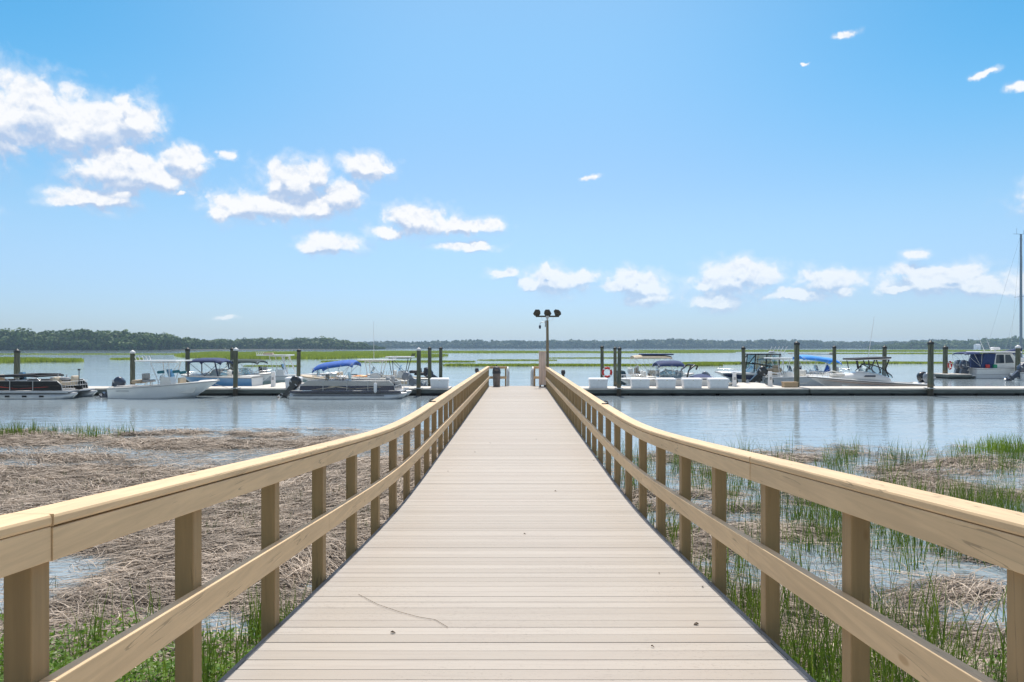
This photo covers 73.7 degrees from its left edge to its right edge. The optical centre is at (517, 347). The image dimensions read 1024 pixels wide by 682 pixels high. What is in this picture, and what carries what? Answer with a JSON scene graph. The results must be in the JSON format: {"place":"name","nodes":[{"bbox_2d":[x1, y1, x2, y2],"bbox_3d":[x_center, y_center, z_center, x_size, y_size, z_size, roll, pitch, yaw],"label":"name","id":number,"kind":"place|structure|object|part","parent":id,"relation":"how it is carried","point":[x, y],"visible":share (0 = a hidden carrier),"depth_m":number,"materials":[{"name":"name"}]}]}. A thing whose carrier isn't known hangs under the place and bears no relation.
{"place":"outdoors","nodes":[
{"label":"outdoors","id":0,"kind":"place"},
{"bbox_2d":[0,357,83,362],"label":"marsh grass","id":1,"kind":"structure","parent":0,"point":[27,359],"depth_m":138.32,"materials":[{"name":"green plant"}]},
{"bbox_2d":[0,419,133,438],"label":"marsh grass","id":2,"kind":"structure","parent":0,"point":[33,430],"depth_m":23.21,"materials":[{"name":"plant"}]},
{"bbox_2d":[0,353,177,354],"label":"marsh grass","id":3,"kind":"structure","parent":0,"point":[86,354],"depth_m":284.24,"materials":[{"name":"green plant"}]},
{"bbox_2d":[110,357,142,359],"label":"marsh grass","id":4,"kind":"structure","parent":0,"point":[119,358],"depth_m":163.78,"materials":[{"name":"green plant"}]},
{"bbox_2d":[183,349,308,349],"bbox_3d":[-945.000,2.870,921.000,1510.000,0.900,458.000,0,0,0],"label":"shore bank","id":5,"kind":"structure","parent":0,"point":[248,349],"depth_m":864.18,"materials":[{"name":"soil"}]},
{"bbox_2d":[0,327,385,349],"bbox_3d":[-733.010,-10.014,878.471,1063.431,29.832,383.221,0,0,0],"label":"forest","id":6,"kind":"object","parent":5,"relation":"on","point":[78,339],"visible":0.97,"depth_m":717.43,"materials":[{"name":"green plant"}]},
{"bbox_2d":[242,365,296,366],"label":"marsh grass","id":7,"kind":"structure","parent":0,"point":[269,365],"depth_m":106.06,"materials":[{"name":"green plant"}]},
{"bbox_2d":[174,351,448,358],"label":"marsh grass","id":8,"kind":"structure","parent":0,"point":[304,355],"depth_m":212.82,"materials":[{"name":"green plant"}]},
{"bbox_2d":[321,360,474,361],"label":"marsh grass","id":9,"kind":"structure","parent":0,"point":[414,361],"depth_m":137.83,"materials":[{"name":"green plant"}]},
{"bbox_2d":[334,350,624,352],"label":"marsh grass","id":10,"kind":"structure","parent":0,"point":[474,351],"depth_m":389.30,"materials":[{"name":"green plant"}]},
{"bbox_2d":[0,348,1023,649],"bbox_3d":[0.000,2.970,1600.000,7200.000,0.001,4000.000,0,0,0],"label":"water","id":11,"kind":"structure","parent":0,"point":[768,422],"depth_m":30.22,"materials":[{"name":"blue liquid"}]},
{"bbox_2d":[13,349,20,378],"bbox_3d":[-32.895,2.278,44.900,0.414,4.388,0.393,0,0,0],"label":"piling","id":12,"kind":"object","parent":11,"relation":"in","point":[17,352],"visible":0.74,"depth_m":44.76,"materials":[{"name":"grey wood"}]},
{"bbox_2d":[0,369,96,398],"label":"pontoon boat","id":13,"kind":"object","parent":11,"relation":"on","point":[23,387],"visible":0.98,"depth_m":39.19,"materials":[{"name":"metal"}]},
{"bbox_2d":[88,386,110,395],"bbox_3d":[-28.250,2.795,43.150,15.510,0.550,2.310,0,0,0],"label":"floating dock","id":14,"kind":"object","parent":11,"relation":"on","point":[100,389],"visible":0.09,"depth_m":42.07,"materials":[{"name":"concrete"}]},
{"bbox_2d":[130,350,135,384],"bbox_3d":[-25.205,2.319,44.750,0.344,4.302,0.344,0,0,0],"label":"piling","id":15,"kind":"object","parent":11,"relation":"in","point":[132,364],"visible":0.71,"depth_m":44.62,"materials":[{"name":"grey wood"}]},
{"bbox_2d":[98,356,226,398],"bbox_3d":[-21.334,1.936,40.799,7.316,2.827,2.817,0,0,0],"label":"console boat","id":16,"kind":"object","parent":11,"relation":"on","point":[168,386],"visible":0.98,"depth_m":39.86,"materials":[{"name":"grey plastic"}]},
{"bbox_2d":[185,347,189,381],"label":"piling","id":17,"kind":"object","parent":11,"relation":"in","point":[187,353],"visible":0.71,"depth_m":49.88,"materials":[{"name":"grey wood"}]},
{"bbox_2d":[181,358,262,385],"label":"bowrider boat","id":18,"kind":"object","parent":11,"relation":"on","point":[243,380],"visible":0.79,"depth_m":45.07,"materials":[{"name":"grey plastic"}]},
{"bbox_2d":[0,426,448,681],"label":"dead reeds","id":19,"kind":"object","parent":11,"relation":"on","point":[213,556],"visible":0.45,"depth_m":12.10,"materials":[{"name":"plant"}]},
{"bbox_2d":[230,348,233,369],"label":"piling","id":20,"kind":"object","parent":11,"relation":"in","point":[231,356],"visible":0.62,"depth_m":51.39,"materials":[{"name":"grey wood"}]},
{"bbox_2d":[233,347,238,395],"bbox_3d":[-17.248,2.236,41.800,0.354,4.473,0.304,0,0,0],"label":"piling","id":21,"kind":"object","parent":11,"relation":"in","point":[235,372],"visible":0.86,"depth_m":41.70,"materials":[{"name":"grey wood"}]},
{"bbox_2d":[226,359,272,381],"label":"bowrider boat","id":22,"kind":"object","parent":11,"relation":"on","point":[265,375],"visible":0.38,"depth_m":49.11,"materials":[{"name":"grey plastic"}]},
{"bbox_2d":[260,382,304,385],"bbox_3d":[-15.900,2.795,46.775,2.210,0.550,4.860,0,0,0],"label":"floating dock","id":23,"kind":"object","parent":11,"relation":"on","point":[281,384],"visible":0.17,"depth_m":46.37,"materials":[{"name":"concrete"}]},
{"bbox_2d":[256,352,336,384],"bbox_3d":[-17.250,1.846,54.000,6.800,3.007,2.468,0,0,0],"label":"console boat","id":24,"kind":"object","parent":11,"relation":"on","point":[282,374],"visible":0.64,"depth_m":53.45,"materials":[{"name":"grey plastic"}]},
{"bbox_2d":[296,349,300,376],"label":"piling","id":25,"kind":"object","parent":11,"relation":"in","point":[298,373],"visible":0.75,"depth_m":47.90,"materials":[{"name":"grey wood"}]},
{"bbox_2d":[300,370,342,380],"bbox_3d":[-13.824,2.475,49.800,4.129,1.750,2.268,0,0,0],"label":"skiff","id":26,"kind":"object","parent":11,"relation":"on","point":[311,377],"visible":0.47,"depth_m":49.35,"materials":[{"name":"beige plastic"}]},
{"bbox_2d":[197,386,451,395],"bbox_3d":[-12.300,2.795,43.150,16.210,0.550,2.310,0,0,0],"label":"floating dock","id":27,"kind":"object","parent":11,"relation":"on","point":[263,391],"visible":0.3,"depth_m":42.01,"materials":[{"name":"concrete"}]},
{"bbox_2d":[271,372,275,386],"bbox_3d":[-15.711,2.040,43.997,0.259,0.960,0.226,0,0,0],"label":"power pedestal","id":28,"kind":"object","parent":27,"relation":"on","point":[273,381],"visible":1,"depth_m":43.90,"materials":[{"name":"white plastic"}]},
{"bbox_2d":[285,377,302,387],"bbox_3d":[-13.901,2.176,42.500,0.947,0.688,0.710,0,0,0],"label":"dock box","id":29,"kind":"object","parent":27,"relation":"on","point":[287,379],"visible":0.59,"depth_m":42.22,"materials":[{"name":"white plastic"}]},
{"bbox_2d":[430,378,449,387],"bbox_3d":[-4.820,2.206,42.500,1.173,0.628,0.710,0,0,0],"label":"dock box","id":30,"kind":"object","parent":27,"relation":"on","point":[439,382],"visible":1,"depth_m":42.22,"materials":[{"name":"white plastic"}]},
{"bbox_2d":[277,360,411,398],"bbox_3d":[-10.321,2.011,40.243,7.925,2.577,2.707,0,0,0],"label":"pontoon boat","id":31,"kind":"object","parent":11,"relation":"on","point":[326,387],"visible":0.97,"depth_m":39.16,"materials":[{"name":"metal"}]},
{"bbox_2d":[350,374,366,376],"bbox_3d":[-11.374,2.142,47.800,1.900,0.556,0.680,0,0,0],"label":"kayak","id":32,"kind":"object","parent":11,"relation":"on","point":[359,375],"visible":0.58,"depth_m":47.63,"materials":[{"name":"orange plastic"}]},
{"bbox_2d":[335,321,428,385],"bbox_3d":[-9.167,0.810,46.300,6.350,5.080,2.418,0,0,0],"label":"console boat","id":33,"kind":"object","parent":11,"relation":"on","point":[409,378],"visible":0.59,"depth_m":45.94,"materials":[{"name":"beige plastic"}]},
{"bbox_2d":[366,353,438,385],"bbox_3d":[-8.012,1.886,49.800,6.045,2.927,2.468,0,0,0],"label":"console boat","id":34,"kind":"object","parent":11,"relation":"on","point":[400,374],"visible":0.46,"depth_m":49.32,"materials":[{"name":"white plastic"}]},
{"bbox_2d":[416,347,420,395],"bbox_3d":[-6.024,2.236,41.800,0.306,4.471,0.295,0,0,0],"label":"piling","id":35,"kind":"object","parent":11,"relation":"in","point":[418,381],"visible":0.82,"depth_m":41.69,"materials":[{"name":"grey wood"}]},
{"bbox_2d":[428,347,431,385],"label":"piling","id":36,"kind":"object","parent":11,"relation":"in","point":[429,365],"visible":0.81,"depth_m":46.90,"materials":[{"name":"grey wood"}]},
{"bbox_2d":[439,347,442,377],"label":"piling","id":37,"kind":"object","parent":11,"relation":"in","point":[440,362],"visible":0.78,"depth_m":49.90,"materials":[{"name":"grey wood"}]},
{"bbox_2d":[533,309,560,366],"bbox_3d":[1.611,0.481,36.606,1.512,5.044,0.429,0,0,0],"label":"light pole","id":38,"kind":"object","parent":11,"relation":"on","point":[547,313],"visible":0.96,"depth_m":36.55,"materials":[{"name":"grey metal"}]},
{"bbox_2d":[600,346,603,377],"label":"piling","id":39,"kind":"object","parent":11,"relation":"in","point":[601,358],"visible":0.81,"depth_m":47.40,"materials":[{"name":"grey wood"}]},
{"bbox_2d":[601,367,612,377],"bbox_3d":[6.202,1.722,47.100,0.804,0.804,0.157,0,0,-12],"label":"life ring","id":40,"kind":"object","parent":39,"relation":"hanging from","point":[604,375],"visible":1,"depth_m":47.04,"materials":[{"name":"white plastic"}]},
{"bbox_2d":[613,347,616,385],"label":"piling","id":41,"kind":"object","parent":11,"relation":"in","point":[614,366],"visible":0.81,"depth_m":44.56,"materials":[{"name":"grey wood"}]},
{"bbox_2d":[617,347,621,395],"bbox_3d":[6.237,2.217,41.800,0.350,4.512,0.277,0,0,0],"label":"piling","id":42,"kind":"object","parent":11,"relation":"in","point":[619,349],"visible":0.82,"depth_m":41.70,"materials":[{"name":"grey wood"}]},
{"bbox_2d":[621,354,693,385],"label":"console boat","id":43,"kind":"object","parent":11,"relation":"on","point":[636,372],"visible":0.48,"depth_m":49.65,"materials":[{"name":"grey plastic"}]},
{"bbox_2d":[621,360,713,385],"bbox_3d":[10.387,2.112,46.000,7.188,2.477,2.468,0,0,0],"label":"bowrider boat","id":44,"kind":"object","parent":11,"relation":"on","point":[703,375],"visible":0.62,"depth_m":45.28,"materials":[{"name":"grey plastic"}]},
{"bbox_2d":[580,386,808,395],"bbox_3d":[10.975,2.795,43.150,13.960,0.550,2.310,0,0,0],"label":"floating dock","id":45,"kind":"object","parent":11,"relation":"on","point":[728,391],"visible":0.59,"depth_m":42.01,"materials":[{"name":"concrete"}]},
{"bbox_2d":[588,378,607,387],"bbox_3d":[5.033,2.206,42.450,1.194,0.628,0.710,0,0,0],"label":"dock box","id":46,"kind":"object","parent":45,"relation":"on","point":[598,382],"visible":1,"depth_m":42.17,"materials":[{"name":"white plastic"}]},
{"bbox_2d":[629,378,649,387],"bbox_3d":[7.639,2.206,42.450,1.194,0.628,0.710,0,0,0],"label":"dock box","id":47,"kind":"object","parent":45,"relation":"on","point":[639,382],"visible":1,"depth_m":42.17,"materials":[{"name":"white plastic"}]},
{"bbox_2d":[655,378,675,387],"bbox_3d":[9.250,2.206,42.450,1.194,0.628,0.710,0,0,0],"label":"dock box","id":48,"kind":"object","parent":45,"relation":"on","point":[665,382],"visible":1,"depth_m":42.17,"materials":[{"name":"white plastic"}]},
{"bbox_2d":[681,378,702,387],"bbox_3d":[10.861,2.206,42.450,1.214,0.628,0.710,0,0,0],"label":"dock box","id":49,"kind":"object","parent":45,"relation":"on","point":[691,382],"visible":1,"depth_m":42.17,"materials":[{"name":"white plastic"}]},
{"bbox_2d":[706,378,729,387],"bbox_3d":[12.492,2.206,42.450,1.256,0.628,0.710,0,0,0],"label":"dock box","id":50,"kind":"object","parent":45,"relation":"on","point":[717,382],"visible":1,"depth_m":42.17,"materials":[{"name":"white plastic"}]},
{"bbox_2d":[729,372,737,385],"bbox_3d":[14.012,2.040,44.132,0.624,0.960,0.295,0,0,0],"label":"power pedestal","id":51,"kind":"object","parent":45,"relation":"on","point":[734,380],"visible":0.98,"depth_m":44.01,"materials":[{"name":"white plastic"}]},
{"bbox_2d":[764,371,773,385],"bbox_3d":[16.363,2.040,44.232,0.624,0.960,0.295,0,0,0],"label":"power pedestal","id":52,"kind":"object","parent":45,"relation":"on","point":[770,381],"visible":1,"depth_m":44.11,"materials":[{"name":"white plastic"}]},
{"bbox_2d":[782,382,798,387],"bbox_3d":[17.208,2.346,43.100,0.920,0.348,0.560,0,0,0],"label":"wooden box","id":53,"kind":"object","parent":45,"relation":"on","point":[789,384],"visible":0.97,"depth_m":42.85,"materials":[{"name":"beige wood"}]},
{"bbox_2d":[741,346,745,382],"bbox_3d":[16.370,2.190,49.300,0.382,4.566,0.327,0,0,0],"label":"piling","id":54,"kind":"object","parent":11,"relation":"in","point":[743,354],"visible":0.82,"depth_m":49.18,"materials":[{"name":"grey wood"}]},
{"bbox_2d":[715,346,787,382],"bbox_3d":[19.055,1.630,55.500,6.002,3.440,2.568,0,0,0],"label":"cabin cruiser","id":55,"kind":"object","parent":11,"relation":"on","point":[728,374],"visible":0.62,"depth_m":54.84,"materials":[{"name":"grey plastic"}]},
{"bbox_2d":[729,383,776,385],"bbox_3d":[15.900,2.795,46.675,2.610,0.550,4.660,0,0,0],"label":"floating dock","id":56,"kind":"object","parent":11,"relation":"on","point":[750,384],"visible":0.22,"depth_m":46.37,"materials":[{"name":"concrete"}]},
{"bbox_2d":[747,357,828,385],"bbox_3d":[20.352,2.050,50.400,7.512,2.600,2.368,0,0,0],"label":"console boat","id":57,"kind":"object","parent":11,"relation":"on","point":[760,375],"visible":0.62,"depth_m":50.01,"materials":[{"name":"white plastic"}]},
{"bbox_2d":[794,341,799,386],"bbox_3d":[17.860,2.031,43.600,0.373,4.879,0.373,0,0,0],"label":"piling","id":58,"kind":"object","parent":11,"relation":"in","point":[796,360],"visible":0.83,"depth_m":43.46,"materials":[{"name":"grey wood"}]},
{"bbox_2d":[788,352,851,373],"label":"deck boat","id":59,"kind":"object","parent":11,"relation":"on","point":[818,358],"visible":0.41,"depth_m":53.55,"materials":[{"name":"grey plastic"}]},
{"bbox_2d":[832,345,836,372],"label":"piling","id":60,"kind":"object","parent":11,"relation":"in","point":[834,347],"visible":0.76,"depth_m":49.89,"materials":[{"name":"grey wood"}]},
{"bbox_2d":[800,321,935,385],"bbox_3d":[24.009,0.758,46.185,8.820,5.579,2.838,0,0,0],"label":"walkaround boat","id":61,"kind":"object","parent":11,"relation":"on","point":[859,376],"visible":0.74,"depth_m":45.37,"materials":[{"name":"grey plastic"}]},
{"bbox_2d":[882,345,886,376],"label":"piling","id":62,"kind":"object","parent":11,"relation":"in","point":[884,354],"visible":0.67,"depth_m":48.09,"materials":[{"name":"grey wood"}]},
{"bbox_2d":[800,386,1023,395],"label":"floating dock","id":63,"kind":"object","parent":11,"relation":"on","point":[914,390],"visible":0.8,"depth_m":42.07,"materials":[{"name":"concrete"}]},
{"bbox_2d":[927,340,933,395],"bbox_3d":[25.318,2.021,41.800,0.392,4.903,0.375,0,0,0],"label":"piling","id":64,"kind":"object","parent":11,"relation":"in","point":[930,375],"visible":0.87,"depth_m":41.68,"materials":[{"name":"grey wood"}]},
{"bbox_2d":[942,345,947,373],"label":"piling","id":65,"kind":"object","parent":11,"relation":"in","point":[945,358],"visible":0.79,"depth_m":65.82,"materials":[{"name":"grey wood"}]},
{"bbox_2d":[947,361,952,369],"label":"life ring","id":66,"kind":"object","parent":65,"relation":"attached to","point":[950,366],"visible":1,"depth_m":65.42,"materials":[{"name":"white plastic"}]},
{"bbox_2d":[934,373,971,378],"bbox_3d":[41.700,2.795,65.700,2.210,0.550,3.010,0,0,0],"label":"floating dock","id":67,"kind":"object","parent":11,"relation":"on","point":[953,376],"visible":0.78,"depth_m":64.33,"materials":[{"name":"concrete"}]},
{"bbox_2d":[952,336,1023,378],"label":"cabin cruiser","id":68,"kind":"object","parent":11,"relation":"on","point":[994,364],"visible":0.69,"depth_m":64.99,"materials":[{"name":"grey plastic"}]},
{"bbox_2d":[988,230,1023,362],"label":"sailboat","id":69,"kind":"object","parent":11,"relation":"on","point":[1020,325],"visible":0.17,"depth_m":79.92,"materials":[{"name":"silver metal"}]},
{"bbox_2d":[1004,363,1023,380],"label":"console boat","id":70,"kind":"object","parent":11,"relation":"on","point":[1017,374],"visible":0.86,"depth_m":60.77,"materials":[{"name":"grey plastic"}]},
{"bbox_2d":[1015,345,1020,370],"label":"piling","id":71,"kind":"object","parent":11,"relation":"in","point":[1017,355],"visible":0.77,"depth_m":63.85,"materials":[{"name":"grey wood"}]},
{"bbox_2d":[0,432,1023,679],"bbox_3d":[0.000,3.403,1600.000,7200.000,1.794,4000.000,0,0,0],"label":"ground","id":72,"kind":"structure","parent":0,"point":[652,510],"depth_m":13.77,"materials":[{"name":"brown soil"}]},
{"bbox_2d":[0,608,260,681],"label":"ground cover","id":73,"kind":"object","parent":72,"relation":"on","point":[132,677],"visible":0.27,"depth_m":5.95,"materials":[{"name":"green plant"}]},
{"bbox_2d":[0,577,309,681],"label":"marsh grass","id":74,"kind":"structure","parent":72,"relation":"on","point":[205,677],"depth_m":6.11,"materials":[{"name":"green plant"}]},
{"bbox_2d":[218,386,816,681],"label":"boardwalk","id":75,"kind":"structure","parent":72,"relation":"on","point":[572,584],"depth_m":5.08,"materials":[{"name":"beige wood"}]},
{"bbox_2d":[0,366,489,681],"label":"handrail","id":76,"kind":"object","parent":75,"relation":"attached to","point":[34,541],"visible":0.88,"depth_m":3.25,"materials":[{"name":"beige paint"}]},
{"bbox_2d":[359,594,446,626],"bbox_3d":[-0.805,1.787,4.652,1.033,0.058,0.058,0,0,42],"label":"dry stalk","id":77,"kind":"object","parent":75,"relation":"on","point":[402,612],"visible":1,"depth_m":4.58,"materials":[{"name":"brown plant"}]},
{"bbox_2d":[492,365,500,386],"bbox_3d":[-1.100,1.510,36.550,0.450,1.180,0.450,0,0,0],"label":"trash can","id":78,"kind":"object","parent":75,"relation":"on","point":[496,372],"visible":1,"depth_m":36.38,"materials":[{"name":"grey plastic"}]},
{"bbox_2d":[490,366,506,385],"bbox_3d":[-1.018,1.578,37.220,0.915,1.094,0.150,0,0,0],"label":"end railing","id":79,"kind":"object","parent":75,"relation":"on","point":[501,367],"visible":0.84,"depth_m":37.16,"materials":[{"name":"beige paint"}]},
{"bbox_2d":[534,366,538,385],"bbox_3d":[1.188,1.578,37.220,0.575,1.094,0.150,0,0,0],"label":"end railing","id":80,"kind":"object","parent":75,"relation":"on","point":[536,367],"visible":0.54,"depth_m":37.16,"materials":[{"name":"beige paint"}]},
{"bbox_2d":[538,351,545,386],"bbox_3d":[1.350,1.155,36.438,0.420,1.890,0.373,0,0,0],"label":"utility cabinet","id":81,"kind":"object","parent":75,"relation":"on","point":[542,366],"visible":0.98,"depth_m":36.28,"materials":[{"name":"brown wood"}]},
{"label":"door","id":82,"kind":"part","parent":81,"relation":"part of","materials":[{"name":"grey metal"}]},
{"bbox_2d":[545,367,1023,681],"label":"handrail","id":83,"kind":"object","parent":75,"relation":"attached to","point":[994,535],"visible":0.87,"depth_m":3.25,"materials":[{"name":"beige paint"}]},
{"bbox_2d":[597,440,1023,681],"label":"dead reeds","id":84,"kind":"object","parent":72,"relation":"on","point":[755,526],"visible":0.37,"depth_m":9.57,"materials":[{"name":"plant"}]},
{"bbox_2d":[780,630,1006,681],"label":"ground cover","id":85,"kind":"object","parent":72,"relation":"on","point":[965,652],"visible":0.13,"depth_m":5.70,"materials":[{"name":"green plant"}]},
{"bbox_2d":[0,0,1023,342],"label":"sky","id":86,"kind":"structure","parent":0,"point":[420,170],"materials":[{"name":"blue"}]},
{"bbox_2d":[478,359,555,360],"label":"marsh grass","id":87,"kind":"structure","parent":0,"point":[513,359],"depth_m":154.31,"materials":[{"name":"green plant"}]},
{"bbox_2d":[507,366,533,385],"bbox_3d":[0.180,1.820,39.930,1.460,1.550,5.290,0,0,0],"label":"gangway","id":88,"kind":"object","parent":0,"point":[532,376],"visible":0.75,"depth_m":37.35,"materials":[{"name":"metal"}]},
{"bbox_2d":[443,363,642,365],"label":"marsh grass","id":89,"kind":"structure","parent":0,"point":[516,364],"depth_m":108.63,"materials":[{"name":"green plant"}]},
{"bbox_2d":[550,357,629,357],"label":"marsh grass","id":90,"kind":"structure","parent":0,"point":[587,357],"depth_m":186.75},
{"bbox_2d":[570,351,735,352],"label":"marsh grass","id":91,"kind":"structure","parent":0,"point":[663,352],"depth_m":372.55,"materials":[{"name":"green plant"}]},
{"bbox_2d":[643,363,722,365],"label":"marsh grass","id":92,"kind":"structure","parent":0,"point":[707,364],"depth_m":110.63,"materials":[{"name":"green plant"}]},
{"bbox_2d":[682,361,750,363],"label":"marsh grass","id":93,"kind":"structure","parent":0,"point":[731,362],"depth_m":121.31,"materials":[{"name":"green plant"}]},
{"bbox_2d":[591,430,1023,681],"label":"marsh grass","id":94,"kind":"structure","parent":0,"point":[836,513],"depth_m":9.68,"materials":[{"name":"green plant"}]},
{"bbox_2d":[634,349,1023,351],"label":"marsh grass","id":95,"kind":"structure","parent":0,"point":[821,350],"depth_m":481.18,"materials":[{"name":"green plant"}]},
{"bbox_2d":[726,440,965,475],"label":"marsh grass","id":96,"kind":"structure","parent":0,"point":[952,456],"depth_m":17.43,"materials":[{"name":"green plant"}]},
{"bbox_2d":[761,361,953,363],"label":"marsh grass","id":97,"kind":"structure","parent":0,"point":[859,362],"depth_m":125.48,"materials":[{"name":"green plant"}]},
{"bbox_2d":[836,352,1023,353],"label":"marsh grass","id":98,"kind":"structure","parent":0,"point":[892,353],"depth_m":311.26,"materials":[{"name":"green plant"}]},
{"bbox_2d":[974,344,980,348],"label":"house","id":99,"kind":"structure","parent":0,"point":[977,346],"depth_m":1307.24,"materials":[{"name":"white plastic"}]},
{"bbox_2d":[950,432,1023,454],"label":"marsh grass","id":100,"kind":"structure","parent":0,"point":[994,443],"depth_m":19.30,"materials":[{"name":"green plant"}]},
{"bbox_3d":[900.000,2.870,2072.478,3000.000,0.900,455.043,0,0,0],"label":"shore bank","id":101,"kind":"structure","parent":0,"visible":0},
{"bbox_2d":[364,338,977,347],"bbox_3d":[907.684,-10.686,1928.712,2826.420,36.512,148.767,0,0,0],"label":"forest","id":102,"kind":"object","parent":101,"relation":"on","point":[658,343],"visible":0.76,"depth_m":1898.93,"materials":[{"name":"green plant"}]},
{"bbox_3d":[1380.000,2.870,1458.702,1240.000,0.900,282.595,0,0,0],"label":"shore bank","id":103,"kind":"structure","parent":0,"visible":0},
{"bbox_2d":[867,335,1023,348],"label":"forest","id":104,"kind":"object","parent":103,"relation":"on","point":[1012,342],"visible":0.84,"depth_m":1355.05,"materials":[{"name":"green plant"}]}
]}

